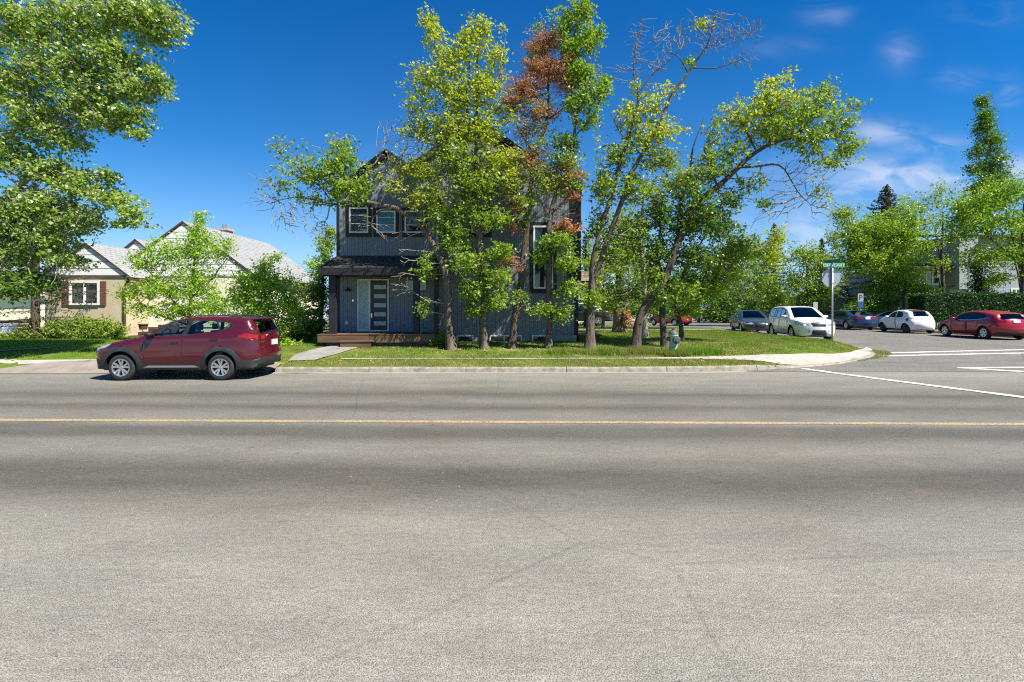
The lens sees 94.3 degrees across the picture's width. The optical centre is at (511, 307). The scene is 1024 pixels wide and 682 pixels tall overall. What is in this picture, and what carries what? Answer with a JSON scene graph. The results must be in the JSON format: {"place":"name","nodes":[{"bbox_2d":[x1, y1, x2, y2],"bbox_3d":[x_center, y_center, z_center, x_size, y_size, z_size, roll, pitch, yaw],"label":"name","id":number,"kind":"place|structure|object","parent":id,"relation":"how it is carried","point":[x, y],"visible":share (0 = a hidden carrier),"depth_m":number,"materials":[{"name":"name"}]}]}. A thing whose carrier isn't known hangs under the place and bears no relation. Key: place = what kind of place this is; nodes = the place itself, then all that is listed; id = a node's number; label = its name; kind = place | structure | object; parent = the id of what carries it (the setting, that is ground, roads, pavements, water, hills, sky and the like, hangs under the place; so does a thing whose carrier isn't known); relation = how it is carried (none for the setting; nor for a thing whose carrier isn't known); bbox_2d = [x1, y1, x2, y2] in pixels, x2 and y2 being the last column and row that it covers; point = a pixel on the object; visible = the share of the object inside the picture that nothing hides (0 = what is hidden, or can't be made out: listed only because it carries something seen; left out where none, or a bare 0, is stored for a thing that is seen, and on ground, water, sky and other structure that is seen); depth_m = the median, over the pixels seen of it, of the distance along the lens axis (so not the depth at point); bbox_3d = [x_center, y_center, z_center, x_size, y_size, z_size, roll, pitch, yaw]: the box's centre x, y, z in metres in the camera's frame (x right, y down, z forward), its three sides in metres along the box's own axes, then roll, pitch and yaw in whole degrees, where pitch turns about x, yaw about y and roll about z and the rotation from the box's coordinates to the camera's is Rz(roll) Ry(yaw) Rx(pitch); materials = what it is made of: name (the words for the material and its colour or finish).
{"place":"outdoors","nodes":[
{"label":"outdoors","id":0,"kind":"place"},
{"bbox_2d":[0,359,95,363],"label":"sidewalk","id":1,"kind":"structure","parent":0,"point":[21,361],"depth_m":15.70,"materials":[{"name":"concrete"}]},
{"bbox_2d":[0,360,280,372],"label":"driveway","id":2,"kind":"structure","parent":0,"point":[85,366],"depth_m":14.70,"materials":[{"name":"concrete"}]},
{"bbox_2d":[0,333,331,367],"bbox_3d":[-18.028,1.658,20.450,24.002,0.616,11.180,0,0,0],"label":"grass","id":3,"kind":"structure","parent":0,"point":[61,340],"depth_m":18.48,"materials":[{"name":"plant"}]},
{"bbox_2d":[0,327,861,367],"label":"lawn","id":4,"kind":"structure","parent":0,"point":[44,350],"depth_m":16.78,"materials":[{"name":"plant"}]},
{"bbox_2d":[0,324,17,336],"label":"garden bench","id":5,"kind":"object","parent":4,"relation":"on","point":[6,328],"visible":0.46,"depth_m":23.40,"materials":[{"name":"white paint"}]},
{"bbox_2d":[0,320,29,330],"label":"fence","id":6,"kind":"object","parent":4,"relation":"on","point":[19,325],"visible":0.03,"depth_m":24.98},
{"bbox_2d":[0,292,44,327],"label":"garage","id":7,"kind":"structure","parent":4,"relation":"on","point":[5,304],"depth_m":33.00,"materials":[{"name":"beige paint"}]},
{"bbox_2d":[0,345,77,350],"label":"garden path","id":8,"kind":"structure","parent":4,"relation":"on","point":[33,348],"depth_m":17.53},
{"bbox_2d":[0,180,108,338],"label":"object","id":9,"kind":"object","parent":4,"relation":"on","point":[35,315],"visible":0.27,"depth_m":21.75,"materials":[{"name":"green leaves"},{"name":"grey-brown bark"}]},
{"bbox_2d":[0,313,131,338],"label":"juniper bush","id":10,"kind":"object","parent":4,"relation":"on","point":[84,326],"visible":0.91,"depth_m":21.88,"materials":[{"name":"green plant"}]},
{"bbox_2d":[0,0,199,304],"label":"poplar tree","id":11,"kind":"object","parent":4,"relation":"on","point":[29,222],"visible":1,"depth_m":15.24,"materials":[{"name":"green plant"}]},
{"bbox_2d":[111,210,239,325],"bbox_3d":[-14.401,-1.352,20.565,5.642,5.834,2.790,0,0,0],"label":"lilac tree","id":12,"kind":"object","parent":4,"relation":"on","point":[196,238],"visible":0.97,"depth_m":20.33,"materials":[{"name":"green plant"}]},
{"bbox_2d":[45,221,325,336],"bbox_3d":[-18.308,-1.685,28.602,10.125,6.971,10.796,0,0,0],"label":"bungalow","id":13,"kind":"object","parent":4,"relation":"on","point":[108,273],"visible":0.32,"depth_m":24.46,"materials":[{"name":"beige paint"}]},
{"bbox_2d":[69,281,99,304],"bbox_3d":[-21.124,-0.706,23.465,1.479,1.175,0.110,0,0,0],"label":"window","id":14,"kind":"structure","parent":13,"relation":"in","point":[81,299],"depth_m":23.49,"materials":[{"name":"white paint"}]},
{"bbox_2d":[137,324,148,329],"bbox_3d":[-18.529,0.969,23.850,0.460,0.290,0.460,0,0,0],"label":"planter","id":15,"kind":"object","parent":13,"relation":"on","point":[143,326],"visible":1,"depth_m":23.71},
{"bbox_2d":[212,251,311,339],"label":"lilac tree","id":16,"kind":"object","parent":4,"relation":"on","point":[264,304],"visible":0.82,"depth_m":19.30,"materials":[{"name":"green plant"}]},
{"bbox_2d":[280,337,302,346],"bbox_3d":[-8.689,1.415,18.658,0.865,0.514,1.075,0,0,0],"label":"shrub","id":17,"kind":"object","parent":4,"relation":"on","point":[287,342],"visible":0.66,"depth_m":18.43,"materials":[{"name":"green plant"}]},
{"bbox_2d":[284,310,328,340],"bbox_3d":[-8.875,0.865,20.544,1.769,1.486,1.996,0,0,0],"label":"shrub","id":18,"kind":"object","parent":4,"relation":"on","point":[314,327],"visible":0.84,"depth_m":20.16,"materials":[{"name":"green plant"}]},
{"bbox_2d":[284,225,335,333],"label":"shade tree","id":19,"kind":"object","parent":4,"relation":"on","point":[319,293],"visible":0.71,"depth_m":23.77,"materials":[{"name":"green plant"}]},
{"bbox_2d":[297,308,328,327],"bbox_3d":[-12.902,0.750,31.497,2.181,1.480,5.068,0,0,0],"label":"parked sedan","id":20,"kind":"object","parent":4,"relation":"on","point":[326,317],"visible":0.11,"depth_m":30.82,"materials":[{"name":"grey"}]},
{"bbox_2d":[288,345,356,360],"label":"front walk","id":21,"kind":"structure","parent":4,"relation":"on","point":[316,353],"depth_m":16.80,"materials":[{"name":"concrete"}]},
{"bbox_2d":[247,116,473,349],"bbox_3d":[-5.592,-2.675,17.665,8.534,8.728,2.471,0,0,0],"label":"boxelder tree","id":22,"kind":"object","parent":4,"relation":"on","point":[348,186],"visible":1,"depth_m":17.51,"materials":[{"name":"green plant"}]},
{"bbox_2d":[429,327,444,346],"bbox_3d":[-2.741,1.158,18.231,0.933,0.798,0.811,0,0,0],"label":"shrub","id":23,"kind":"object","parent":4,"relation":"on","point":[438,342],"visible":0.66,"depth_m":18.12,"materials":[{"name":"green plant"}]},
{"bbox_2d":[317,117,601,347],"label":"house","id":24,"kind":"structure","parent":4,"relation":"on","point":[368,307],"depth_m":20.00,"materials":[{"name":"wood"}]},
{"bbox_2d":[346,204,371,236],"bbox_3d":[-6.449,-3.649,19.985,1.069,1.366,0.070,0,0,0],"label":"window","id":25,"kind":"structure","parent":24,"relation":"in","point":[355,215],"depth_m":19.97,"materials":[{"name":"glass"}]},
{"bbox_2d":[371,280,386,329],"bbox_3d":[-5.590,-0.096,19.941,0.715,2.085,0.118,0,0,0],"label":"door","id":26,"kind":"structure","parent":24,"relation":"in","point":[378,287],"depth_m":19.95,"materials":[{"name":"black"}]},
{"bbox_2d":[373,208,398,236],"bbox_3d":[-5.303,-3.582,19.985,1.069,1.232,0.070,0,0,0],"label":"window","id":27,"kind":"structure","parent":24,"relation":"in","point":[390,218],"depth_m":19.97,"materials":[{"name":"glass"}]},
{"bbox_2d":[407,277,412,289],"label":"window","id":28,"kind":"structure","parent":24,"relation":"in","point":[409,281],"depth_m":19.99,"materials":[{"name":"glass"}]},
{"bbox_2d":[402,208,427,236],"bbox_3d":[-4.101,-3.582,19.985,1.091,1.232,0.070,0,0,0],"label":"window","id":29,"kind":"structure","parent":24,"relation":"in","point":[414,229],"depth_m":19.97,"materials":[{"name":"glass"}]},
{"bbox_2d":[420,278,425,289],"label":"window","id":30,"kind":"structure","parent":24,"relation":"in","point":[422,284],"depth_m":19.99,"materials":[{"name":"glass"}]},
{"bbox_2d":[456,335,473,341],"bbox_3d":[-1.978,1.320,19.980,0.719,0.326,0.080,0,0,0],"label":"window","id":31,"kind":"structure","parent":24,"relation":"in","point":[463,338],"depth_m":19.99,"materials":[{"name":"glass"}]},
{"bbox_2d":[468,209,491,236],"bbox_3d":[-1.348,-3.559,19.985,0.979,1.187,0.070,0,0,0],"label":"window","id":32,"kind":"structure","parent":24,"relation":"in","point":[489,234],"depth_m":19.97,"materials":[{"name":"glass"}]},
{"bbox_2d":[490,335,521,341],"bbox_3d":[-0.258,1.320,19.980,1.371,0.326,0.080,0,0,0],"label":"window","id":33,"kind":"structure","parent":24,"relation":"in","point":[499,338],"depth_m":19.99,"materials":[{"name":"glass"}]},
{"bbox_2d":[532,335,545,341],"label":"window","id":34,"kind":"structure","parent":24,"relation":"in","point":[535,338],"depth_m":19.99,"materials":[{"name":"glass"}]},
{"bbox_2d":[530,222,556,292],"bbox_3d":[1.315,-2.090,19.985,1.131,2.997,0.070,0,0,0],"label":"window","id":35,"kind":"structure","parent":24,"relation":"in","point":[537,275],"depth_m":19.97,"materials":[{"name":"glass"}]},
{"bbox_2d":[394,1,538,349],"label":"boxelder tree","id":36,"kind":"object","parent":4,"relation":"on","point":[458,100],"visible":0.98,"depth_m":17.45,"materials":[{"name":"green plant"}]},
{"bbox_2d":[280,357,775,366],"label":"grass verge","id":37,"kind":"object","parent":4,"relation":"on","point":[555,362],"depth_m":15.34,"materials":[{"name":"plant"}]},
{"bbox_2d":[496,12,580,348],"bbox_3d":[0.977,-4.746,17.874,3.455,12.816,2.288,0,0,0],"label":"tree","id":38,"kind":"object","parent":4,"relation":"on","point":[540,69],"visible":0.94,"depth_m":17.78,"materials":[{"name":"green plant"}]},
{"bbox_2d":[307,342,790,366],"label":"fallen leaves","id":39,"kind":"object","parent":4,"relation":"on","point":[538,354],"visible":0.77,"depth_m":16.49,"materials":[{"name":"brown plant"}]},
{"bbox_2d":[518,0,616,348],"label":"boxelder tree","id":40,"kind":"object","parent":4,"relation":"on","point":[588,40],"visible":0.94,"depth_m":17.58,"materials":[{"name":"green plant"}]},
{"bbox_2d":[545,343,620,354],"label":"weeds","id":41,"kind":"object","parent":4,"relation":"on","point":[562,350],"visible":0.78,"depth_m":16.67,"materials":[{"name":"green plant"}]},
{"bbox_2d":[578,282,604,323],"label":"house","id":42,"kind":"structure","parent":4,"relation":"on","point":[583,299],"depth_m":56.00,"materials":[{"name":"beige paint"}]},
{"bbox_2d":[578,233,606,327],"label":"spruce tree","id":43,"kind":"object","parent":4,"relation":"on","point":[584,314],"visible":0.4,"depth_m":35.89,"materials":[{"name":"green plant"}]},
{"bbox_2d":[578,304,610,325],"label":"pickup truck","id":44,"kind":"object","parent":4,"relation":"on","point":[598,320],"visible":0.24,"depth_m":41.61,"materials":[{"name":"grey"}]},
{"bbox_2d":[578,205,652,332],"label":"broken tree","id":45,"kind":"object","parent":4,"relation":"on","point":[622,319],"visible":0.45,"depth_m":27.22,"materials":[{"name":"green plant"}]},
{"bbox_2d":[574,344,660,355],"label":"weeds","id":46,"kind":"object","parent":4,"relation":"on","point":[639,351],"visible":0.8,"depth_m":16.56,"materials":[{"name":"green plant"}]},
{"bbox_2d":[581,247,686,328],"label":"shade tree","id":47,"kind":"object","parent":4,"relation":"on","point":[655,313],"visible":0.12,"depth_m":33.62,"materials":[{"name":"green plant"}]},
{"bbox_2d":[598,173,674,337],"bbox_3d":[5.998,-2.620,22.398,3.762,8.386,3.200,0,0,0],"label":"boxelder tree","id":48,"kind":"object","parent":4,"relation":"on","point":[619,294],"visible":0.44,"depth_m":22.35,"materials":[{"name":"green plant"}]},
{"bbox_2d":[625,344,691,355],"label":"weeds","id":49,"kind":"object","parent":4,"relation":"on","point":[659,350],"visible":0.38,"depth_m":16.70,"materials":[{"name":"green plant"}]},
{"bbox_2d":[578,325,755,339],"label":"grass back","id":50,"kind":"structure","parent":4,"relation":"on","point":[653,332],"depth_m":28.10,"materials":[{"name":"plant"}]},
{"bbox_2d":[573,10,764,348],"bbox_3d":[5.903,-4.809,17.987,7.280,12.912,2.821,0,0,0],"label":"boxelder tree","id":51,"kind":"object","parent":4,"relation":"on","point":[660,133],"visible":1,"depth_m":17.71,"materials":[{"name":"green plant"}]},
{"bbox_2d":[666,328,680,350],"bbox_3d":[5.729,1.256,16.706,0.416,1.030,0.482,0,0,-39],"label":"fire hydrant","id":52,"kind":"object","parent":4,"relation":"on","point":[673,339],"visible":0.78,"depth_m":16.63,"materials":[{"name":"metal"}]},
{"bbox_2d":[661,347,693,356],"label":"weeds","id":53,"kind":"object","parent":4,"relation":"on","point":[684,352],"visible":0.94,"depth_m":16.23,"materials":[{"name":"green plant"}]},
{"bbox_2d":[619,118,747,346],"bbox_3d":[6.575,-2.826,18.160,4.108,8.955,3.431,0,0,36],"label":"boxelder tree","id":54,"kind":"object","parent":4,"relation":"on","point":[713,228],"visible":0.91,"depth_m":17.98,"materials":[{"name":"green plant"}]},
{"bbox_2d":[684,343,723,355],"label":"weeds","id":55,"kind":"object","parent":4,"relation":"on","point":[708,350],"visible":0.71,"depth_m":16.69,"materials":[{"name":"green plant"}]},
{"bbox_2d":[668,223,767,340],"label":"boxelder tree","id":56,"kind":"object","parent":4,"relation":"on","point":[714,284],"visible":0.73,"depth_m":19.87,"materials":[{"name":"green plant"}]},
{"bbox_2d":[630,65,872,347],"bbox_3d":[8.941,-3.604,17.980,9.078,10.536,2.891,0,0,0],"label":"boxelder tree","id":57,"kind":"object","parent":4,"relation":"on","point":[764,123],"visible":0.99,"depth_m":17.77,"materials":[{"name":"green plant"}]},
{"bbox_2d":[822,259,844,340],"bbox_3d":[13.712,-0.200,20.265,0.778,3.702,0.567,0,0,37],"label":"stop sign","id":58,"kind":"object","parent":4,"relation":"on","point":[831,277],"visible":1,"depth_m":20.30,"materials":[{"name":"grey"}]},
{"bbox_2d":[270,308,714,371],"bbox_3d":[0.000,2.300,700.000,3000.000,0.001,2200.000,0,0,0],"label":"ground","id":59,"kind":"structure","parent":0,"point":[606,322],"depth_m":72.30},
{"bbox_2d":[640,262,767,322],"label":"shade tree","id":60,"kind":"object","parent":59,"relation":"on","point":[714,315],"visible":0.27,"depth_m":57.16,"materials":[{"name":"green plant"}]},
{"bbox_2d":[2,413,1012,678],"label":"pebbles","id":61,"kind":"object","parent":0,"point":[520,533],"visible":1,"depth_m":3.38,"materials":[{"name":"stone"}]},
{"bbox_2d":[0,372,1023,681],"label":"road","id":62,"kind":"structure","parent":0,"point":[786,530],"depth_m":4.29,"materials":[{"name":"asphalt"}]},
{"bbox_2d":[96,314,281,380],"bbox_3d":[-9.288,1.105,13.852,4.764,1.789,2.234,0,0,-1],"label":"parked suv","id":63,"kind":"object","parent":62,"relation":"on","point":[246,343],"visible":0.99,"depth_m":12.98,"materials":[{"name":"red metal"}]},
{"bbox_2d":[0,371,746,373],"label":"gutter","id":64,"kind":"object","parent":62,"relation":"on","point":[398,372],"visible":0.76,"depth_m":14.55,"materials":[{"name":"concrete"}]},
{"bbox_2d":[0,419,1023,424],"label":"line","id":65,"kind":"object","parent":62,"relation":"on","point":[652,422],"visible":1,"depth_m":8.30,"materials":[{"name":"yellow paint"}]},
{"bbox_2d":[275,328,874,371],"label":"kerb","id":66,"kind":"structure","parent":62,"relation":"on","point":[546,369],"depth_m":14.65,"materials":[{"name":"concrete"}]},
{"bbox_2d":[802,368,1023,397],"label":"crosswalk line","id":67,"kind":"object","parent":62,"relation":"on","point":[918,383],"visible":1,"depth_m":12.33,"materials":[{"name":"white paint"}]},
{"bbox_2d":[965,368,1023,371],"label":"crosswalk line","id":68,"kind":"object","parent":62,"relation":"on","point":[995,369],"visible":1,"depth_m":15.11,"materials":[{"name":"white paint"}]},
{"bbox_2d":[0,0,1023,307],"label":"sky","id":69,"kind":"structure","parent":0,"point":[251,72],"materials":[{"name":"blue"}]},
{"bbox_2d":[341,347,871,364],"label":"sidewalk","id":70,"kind":"structure","parent":0,"point":[806,359],"depth_m":16.35,"materials":[{"name":"concrete"}]},
{"bbox_2d":[578,329,730,329],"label":"back sidewalk","id":71,"kind":"structure","parent":0,"point":[667,329],"depth_m":32.28,"materials":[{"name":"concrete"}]},
{"bbox_2d":[611,262,702,320],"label":"shade tree","id":72,"kind":"object","parent":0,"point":[635,292],"visible":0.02,"depth_m":61.62,"materials":[{"name":"green plant"}]},
{"bbox_2d":[605,319,1023,371],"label":"side street","id":73,"kind":"structure","parent":0,"point":[893,341],"depth_m":19.85,"materials":[{"name":"asphalt"}]},
{"bbox_2d":[581,213,652,324],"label":"shade tree","id":74,"kind":"object","parent":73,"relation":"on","point":[610,244],"visible":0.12,"depth_m":49.84,"materials":[{"name":"green plant"}]},
{"bbox_2d":[648,315,691,325],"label":"parked hatchback","id":75,"kind":"object","parent":73,"relation":"on","point":[675,322],"visible":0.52,"depth_m":45.66,"materials":[{"name":"red"}]},
{"bbox_2d":[730,310,769,332],"bbox_3d":[15.948,0.918,31.797,2.181,1.480,5.068,0,0,14],"label":"parked sedan","id":76,"kind":"object","parent":73,"relation":"on","point":[748,320],"visible":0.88,"depth_m":30.66,"materials":[{"name":"blue"}]},
{"bbox_2d":[768,306,834,339],"bbox_3d":[15.447,0.785,25.593,2.197,1.746,5.138,0,0,11],"label":"parked minivan","id":77,"kind":"object","parent":73,"relation":"on","point":[803,321],"visible":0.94,"depth_m":24.46,"materials":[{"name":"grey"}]},
{"bbox_2d":[819,310,837,317],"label":"parked sedan","id":78,"kind":"object","parent":73,"relation":"on","point":[826,312],"visible":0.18,"depth_m":43.33,"materials":[{"name":"grey"}]},
{"bbox_2d":[826,310,877,329],"bbox_3d":[26.302,0.945,37.003,2.181,1.480,5.068,0,0,9],"label":"parked coupe","id":79,"kind":"object","parent":73,"relation":"on","point":[847,319],"visible":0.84,"depth_m":35.35,"materials":[{"name":"blue"}]},
{"bbox_2d":[858,293,862,328],"bbox_3d":[26.780,0.332,36.488,0.420,2.836,0.084,0,0,0],"label":"parking sign","id":80,"kind":"object","parent":73,"relation":"on","point":[860,300],"visible":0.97,"depth_m":36.45,"materials":[{"name":"grey"}]},
{"bbox_2d":[726,321,1013,337],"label":"kerb","id":81,"kind":"structure","parent":73,"relation":"on","point":[921,331],"depth_m":32.01,"materials":[{"name":"concrete"}]},
{"bbox_2d":[858,348,891,360],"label":"gutter weeds","id":82,"kind":"object","parent":73,"relation":"on","point":[882,352],"visible":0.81,"depth_m":18.60,"materials":[{"name":"green plant"}]},
{"bbox_2d":[876,310,896,325],"bbox_3d":[31.200,0.961,38.804,2.181,1.480,5.068,0,0,-30],"label":"parked sedan","id":83,"kind":"object","parent":73,"relation":"on","point":[882,315],"visible":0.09,"depth_m":38.73,"materials":[{"name":"blue"}]},
{"bbox_2d":[879,310,936,332],"bbox_3d":[26.302,0.900,31.702,1.989,1.515,3.794,0,0,8],"label":"parked small car","id":84,"kind":"object","parent":73,"relation":"on","point":[906,321],"visible":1,"depth_m":30.48,"materials":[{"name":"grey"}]},
{"bbox_2d":[879,352,1023,355],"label":"crosswalk line","id":85,"kind":"object","parent":73,"relation":"on","point":[956,354],"visible":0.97,"depth_m":18.66,"materials":[{"name":"white paint"}]},
{"bbox_2d":[889,349,1023,352],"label":"crosswalk line","id":86,"kind":"object","parent":73,"relation":"on","point":[956,351],"visible":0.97,"depth_m":19.50,"materials":[{"name":"white paint"}]},
{"bbox_2d":[937,310,1023,338],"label":"parked hatchback","id":87,"kind":"object","parent":73,"relation":"on","point":[985,324],"visible":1,"depth_m":24.93,"materials":[{"name":"red"}]},
{"bbox_2d":[957,367,1023,367],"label":"stop line","id":88,"kind":"object","parent":73,"relation":"on","point":[990,367],"visible":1,"depth_m":15.51,"materials":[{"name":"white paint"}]},
{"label":"far lawn","id":89,"kind":"structure","parent":0,"visible":0},
{"bbox_2d":[704,275,797,315],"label":"shade tree","id":90,"kind":"object","parent":89,"relation":"on","point":[788,304],"visible":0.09,"depth_m":65.02,"materials":[{"name":"green plant"}]},
{"bbox_2d":[710,221,802,315],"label":"shade tree","id":91,"kind":"object","parent":89,"relation":"on","point":[759,284],"visible":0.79,"depth_m":43.49,"materials":[{"name":"green plant"}]},
{"bbox_2d":[756,223,795,313],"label":"spruce tree","id":92,"kind":"object","parent":89,"relation":"on","point":[785,264],"visible":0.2,"depth_m":57.78,"materials":[{"name":"green plant"}]},
{"bbox_2d":[777,220,852,311],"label":"shade tree","id":93,"kind":"object","parent":89,"relation":"on","point":[808,257],"visible":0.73,"depth_m":45.70,"materials":[{"name":"green plant"}]},
{"bbox_2d":[814,238,827,282],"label":"spruce tree","id":94,"kind":"object","parent":89,"relation":"on","point":[821,243],"visible":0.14,"depth_m":61.91,"materials":[{"name":"green plant"}]},
{"bbox_2d":[793,283,857,311],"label":"bush","id":95,"kind":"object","parent":89,"relation":"on","point":[839,303],"depth_m":53.41,"materials":[{"name":"plant"}]},
{"bbox_2d":[840,266,867,282],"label":"shade tree","id":96,"kind":"object","parent":89,"relation":"on","point":[847,279],"visible":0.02,"depth_m":65.97,"materials":[{"name":"green plant"}]},
{"bbox_2d":[840,288,901,315],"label":"shade tree","id":97,"kind":"object","parent":89,"relation":"on","point":[868,306],"visible":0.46,"depth_m":46.45,"materials":[{"name":"green plant"}]},
{"bbox_2d":[827,194,947,309],"bbox_3d":[31.510,-3.889,40.200,9.623,11.423,5.732,0,0,0],"label":"shade tree","id":98,"kind":"object","parent":89,"relation":"on","point":[856,238],"visible":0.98,"depth_m":39.47,"materials":[{"name":"green plant"}]},
{"bbox_2d":[837,184,954,308],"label":"spruce tree","id":99,"kind":"object","parent":89,"relation":"on","point":[886,203],"visible":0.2,"depth_m":47.90,"materials":[{"name":"dark green needles"},{"name":"dark bark"}]},
{"bbox_2d":[897,177,969,292],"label":"shade tree","id":100,"kind":"object","parent":89,"relation":"on","point":[942,263],"visible":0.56,"depth_m":40.89,"materials":[{"name":"green plant"}]},
{"bbox_2d":[849,235,1019,315],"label":"house","id":101,"kind":"structure","parent":89,"relation":"on","point":[954,276],"depth_m":44.00,"materials":[{"name":"grey"}]},
{"bbox_2d":[925,271,939,284],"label":"window","id":102,"kind":"structure","parent":101,"relation":"in","point":[934,279],"depth_m":44.39,"materials":[{"name":"glass"}]},
{"bbox_2d":[907,290,1023,328],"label":"hedge","id":103,"kind":"object","parent":89,"relation":"on","point":[940,307],"visible":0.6,"depth_m":33.52,"materials":[{"name":"plant"}]},
{"bbox_2d":[931,170,1023,292],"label":"shade tree","id":104,"kind":"object","parent":89,"relation":"on","point":[998,192],"visible":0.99,"depth_m":35.78,"materials":[{"name":"green plant"}]},
{"bbox_2d":[958,258,1003,293],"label":"cedar tree","id":105,"kind":"object","parent":89,"relation":"on","point":[977,277],"visible":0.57,"depth_m":37.85,"materials":[{"name":"green plant"}]},
{"bbox_2d":[960,91,1019,227],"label":"poplar tree","id":106,"kind":"object","parent":89,"relation":"on","point":[990,141],"visible":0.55,"depth_m":54.70,"materials":[{"name":"green plant"}]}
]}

